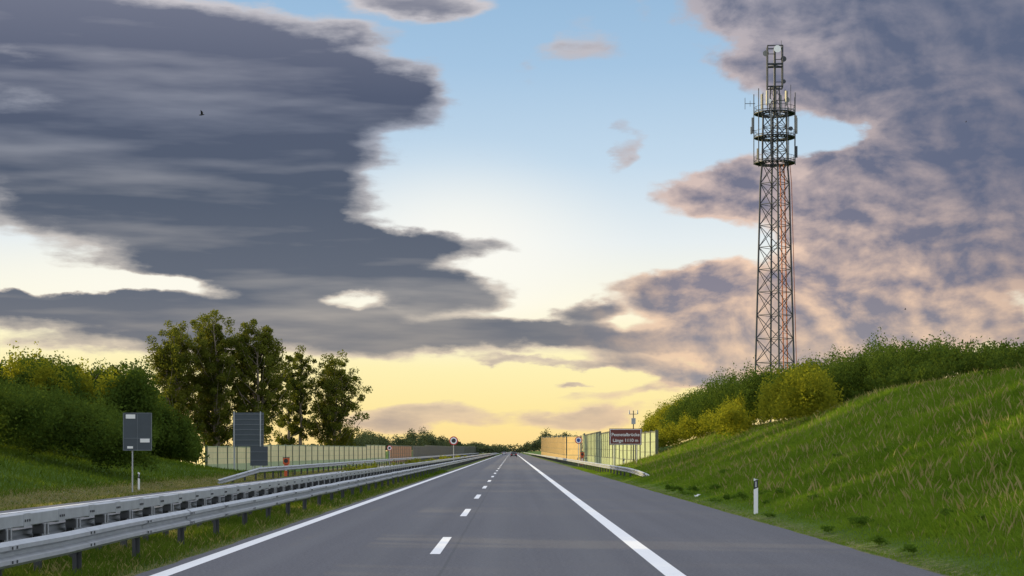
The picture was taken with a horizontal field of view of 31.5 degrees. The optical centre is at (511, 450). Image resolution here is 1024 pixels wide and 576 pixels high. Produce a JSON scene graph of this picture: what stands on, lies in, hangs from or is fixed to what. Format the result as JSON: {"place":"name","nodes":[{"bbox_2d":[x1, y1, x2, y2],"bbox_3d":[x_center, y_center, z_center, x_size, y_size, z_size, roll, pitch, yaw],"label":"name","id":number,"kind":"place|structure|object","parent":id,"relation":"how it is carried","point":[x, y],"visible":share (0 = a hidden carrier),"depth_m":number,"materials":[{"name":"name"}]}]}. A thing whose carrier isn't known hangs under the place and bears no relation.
{"place":"outdoors","nodes":[
{"label":"outdoors","id":0,"kind":"place"},
{"bbox_2d":[0,438,356,510],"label":"grass","id":1,"kind":"structure","parent":0,"point":[87,485],"depth_m":103.45,"materials":[{"name":"green plant"}]},
{"bbox_2d":[2,469,447,575],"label":"grass","id":2,"kind":"structure","parent":0,"point":[104,560],"depth_m":34.31,"materials":[{"name":"green plant"}]},
{"bbox_2d":[0,453,493,529],"bbox_3d":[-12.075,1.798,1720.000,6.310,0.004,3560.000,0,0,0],"label":"opposite road","id":3,"kind":"structure","parent":0,"point":[84,502],"depth_m":68.06,"materials":[{"name":"grey asphalt"}]},
{"bbox_2d":[0,363,1023,575],"bbox_3d":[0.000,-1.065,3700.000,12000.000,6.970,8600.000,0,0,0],"label":"ground","id":4,"kind":"structure","parent":0,"point":[801,523],"depth_m":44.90,"materials":[{"name":"green plant"}]},
{"bbox_2d":[0,349,51,379],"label":"deciduous tree","id":5,"kind":"object","parent":4,"relation":"on","point":[9,353],"visible":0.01,"depth_m":165.03,"materials":[{"name":"green plant"}]},
{"bbox_2d":[0,355,81,377],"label":"deciduous tree","id":6,"kind":"object","parent":4,"relation":"on","point":[26,359],"depth_m":157.28,"materials":[{"name":"green plant"}]},
{"bbox_2d":[0,376,161,472],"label":"shrubs","id":7,"kind":"object","parent":4,"relation":"on","point":[37,416],"visible":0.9,"depth_m":107.81,"materials":[{"name":"green plant"}]},
{"bbox_2d":[61,357,107,443],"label":"deciduous tree","id":8,"kind":"object","parent":4,"relation":"on","point":[76,365],"visible":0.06,"depth_m":169.11,"materials":[{"name":"green plant"}]},
{"bbox_2d":[0,341,173,460],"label":"shrubs","id":9,"kind":"object","parent":4,"relation":"on","point":[85,380],"visible":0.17,"depth_m":147.97,"materials":[{"name":"green plant"}]},
{"bbox_2d":[0,355,209,463],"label":"shrubs","id":10,"kind":"object","parent":4,"relation":"on","point":[180,440],"visible":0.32,"depth_m":143.54,"materials":[{"name":"green plant"}]},
{"bbox_2d":[77,359,153,395],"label":"deciduous tree","id":11,"kind":"object","parent":4,"relation":"on","point":[122,366],"visible":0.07,"depth_m":172.19,"materials":[{"name":"green plant"}]},
{"bbox_2d":[123,413,151,491],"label":"traffic sign","id":12,"kind":"object","parent":4,"relation":"on","point":[137,431],"visible":0.94,"depth_m":95.92,"materials":[{"name":"metal"}]},
{"bbox_2d":[138,472,139,489],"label":"reflector post","id":13,"kind":"object","parent":4,"relation":"on","point":[138,480],"visible":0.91,"depth_m":99.45,"materials":[{"name":"white plastic"}]},
{"bbox_2d":[143,319,208,432],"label":"poplar tree","id":14,"kind":"object","parent":4,"relation":"on","point":[171,357],"visible":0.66,"depth_m":256.58,"materials":[{"name":"green plant"}]},
{"bbox_2d":[180,310,252,445],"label":"poplar tree","id":15,"kind":"object","parent":4,"relation":"on","point":[213,375],"visible":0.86,"depth_m":259.92,"materials":[{"name":"green plant"}]},
{"bbox_2d":[0,453,495,574],"bbox_3d":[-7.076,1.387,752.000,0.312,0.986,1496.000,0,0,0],"label":"median crash barrier","id":16,"kind":"object","parent":4,"relation":"on","point":[37,520],"visible":0.67,"depth_m":35.08,"materials":[{"name":"metal"}]},
{"bbox_2d":[233,412,263,469],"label":"direction sign","id":17,"kind":"object","parent":4,"relation":"on","point":[248,429],"visible":0.89,"depth_m":185.81,"materials":[{"name":"metal"}]},
{"bbox_2d":[0,453,499,575],"bbox_3d":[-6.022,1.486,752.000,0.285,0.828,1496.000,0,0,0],"label":"guard rail","id":18,"kind":"object","parent":4,"relation":"on","point":[75,543],"visible":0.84,"depth_m":30.76,"materials":[{"name":"metal"}]},
{"bbox_2d":[250,446,267,474],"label":"traffic sign","id":19,"kind":"object","parent":4,"relation":"on","point":[258,455],"visible":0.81,"depth_m":149.91,"materials":[{"name":"metal"}]},
{"bbox_2d":[220,319,298,447],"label":"poplar tree","id":20,"kind":"object","parent":4,"relation":"on","point":[261,396],"visible":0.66,"depth_m":262.83,"materials":[{"name":"green plant"}]},
{"bbox_2d":[278,457,289,476],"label":"emergency phone","id":21,"kind":"object","parent":4,"relation":"on","point":[286,461],"visible":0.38,"depth_m":147.80,"materials":[{"name":"orange paint"}]},
{"bbox_2d":[190,444,385,470],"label":"noise barrier","id":22,"kind":"object","parent":4,"relation":"on","point":[221,457],"visible":0.72,"depth_m":241.62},
{"bbox_2d":[272,345,318,444],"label":"poplar tree","id":23,"kind":"object","parent":4,"relation":"on","point":[299,388],"visible":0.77,"depth_m":298.97,"materials":[{"name":"green plant"}]},
{"bbox_2d":[306,349,372,446],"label":"poplar tree","id":24,"kind":"object","parent":4,"relation":"on","point":[330,412],"visible":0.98,"depth_m":300.44,"materials":[{"name":"green plant"}]},
{"bbox_2d":[218,453,478,483],"bbox_3d":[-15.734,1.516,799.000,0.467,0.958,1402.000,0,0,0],"label":"guard rail","id":25,"kind":"object","parent":4,"relation":"on","point":[232,478],"visible":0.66,"depth_m":138.50,"materials":[{"name":"metal"}]},
{"bbox_2d":[387,445,391,464],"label":"speed limit sign","id":26,"kind":"object","parent":4,"relation":"on","point":[389,447],"visible":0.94,"depth_m":245.92,"materials":[{"name":"metal"}]},
{"bbox_2d":[388,445,411,461],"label":"noise barrier","id":27,"kind":"object","parent":4,"relation":"on","point":[401,451],"visible":0.81,"depth_m":358.01,"materials":[{"name":"brown wood"}]},
{"bbox_2d":[337,455,465,474],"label":"median shrubs","id":28,"kind":"object","parent":4,"relation":"on","point":[416,460],"visible":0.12,"depth_m":127.61,"materials":[{"name":"green plant"}]},
{"bbox_2d":[220,427,661,453],"bbox_3d":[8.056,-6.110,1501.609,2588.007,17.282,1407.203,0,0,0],"label":"distant trees","id":29,"kind":"object","parent":4,"relation":"on","point":[364,438],"visible":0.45,"depth_m":865.29,"materials":[{"name":"green plant"}]},
{"bbox_2d":[412,445,477,459],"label":"noise barrier","id":30,"kind":"object","parent":4,"relation":"on","point":[425,450],"visible":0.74,"depth_m":480.53,"materials":[{"name":"grey"}]},
{"bbox_2d":[449,436,457,460],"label":"speed limit sign","id":31,"kind":"object","parent":4,"relation":"on","point":[453,440],"visible":0.95,"depth_m":209.92,"materials":[{"name":"metal"}]},
{"bbox_2d":[541,435,581,460],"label":"noise barrier","id":32,"kind":"object","parent":4,"relation":"on","point":[563,446],"visible":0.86,"depth_m":340.62,"materials":[{"name":"beige"}]},
{"bbox_2d":[575,437,581,459],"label":"speed limit sign","id":33,"kind":"object","parent":4,"relation":"on","point":[578,440],"visible":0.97,"depth_m":209.92,"materials":[{"name":"metal"}]},
{"bbox_2d":[577,452,587,464],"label":"emergency phone","id":34,"kind":"object","parent":4,"relation":"on","point":[582,455],"visible":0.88,"depth_m":221.80,"materials":[{"name":"orange paint"}]},
{"bbox_2d":[524,452,648,476],"bbox_3d":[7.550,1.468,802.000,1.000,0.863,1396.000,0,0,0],"label":"guard rail","id":35,"kind":"object","parent":4,"relation":"on","point":[602,466],"visible":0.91,"depth_m":157.49,"materials":[{"name":"metal"}]},
{"bbox_2d":[583,430,657,465],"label":"noise barrier","id":36,"kind":"object","parent":4,"relation":"on","point":[597,448],"visible":0.72,"depth_m":209.73,"materials":[{"name":"clear glass"}]},
{"bbox_2d":[609,429,641,465],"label":"bridge name sign","id":37,"kind":"object","parent":4,"relation":"on","point":[625,436],"visible":1,"depth_m":143.87,"materials":[{"name":"metal"}]},
{"bbox_2d":[628,410,637,460],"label":"weather station mast","id":38,"kind":"object","parent":4,"relation":"on","point":[633,420],"visible":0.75,"depth_m":153.95,"materials":[{"name":"metal"}]},
{"bbox_2d":[638,355,844,450],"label":"shrubs","id":39,"kind":"object","parent":4,"relation":"on","point":[799,392],"visible":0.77,"depth_m":108.64,"materials":[{"name":"green plant"}]},
{"bbox_2d":[754,478,757,513],"bbox_3d":[6.782,1.284,50.496,0.122,1.029,0.108,0,0,0],"label":"reflector post","id":40,"kind":"object","parent":4,"relation":"on","point":[755,495],"visible":0.89,"depth_m":50.45,"materials":[{"name":"white plastic"}]},
{"bbox_2d":[745,40,797,422],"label":"radio tower","id":41,"kind":"structure","parent":4,"relation":"on","point":[786,115],"depth_m":249.81,"materials":[{"name":"metal"}]},
{"bbox_2d":[658,326,1023,439],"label":"shrubs","id":42,"kind":"object","parent":4,"relation":"on","point":[852,372],"visible":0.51,"depth_m":111.97,"materials":[{"name":"green plant"}]},
{"bbox_2d":[665,423,1017,552],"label":"embankment weeds","id":43,"kind":"object","parent":4,"relation":"on","point":[878,539],"visible":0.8,"depth_m":42.80,"materials":[{"name":"green plant"}]},
{"bbox_2d":[835,338,1023,403],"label":"shrubs","id":44,"kind":"object","parent":4,"relation":"on","point":[1007,358],"visible":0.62,"depth_m":82.19,"materials":[{"name":"green plant"}]},
{"bbox_2d":[0,0,1023,450],"label":"sky","id":45,"kind":"structure","parent":0,"point":[515,220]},
{"bbox_2d":[135,452,944,575],"bbox_3d":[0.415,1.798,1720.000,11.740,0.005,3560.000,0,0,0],"label":"highway road","id":46,"kind":"structure","parent":0,"point":[508,514],"depth_m":36.75,"materials":[{"name":"grey asphalt"}]}
]}

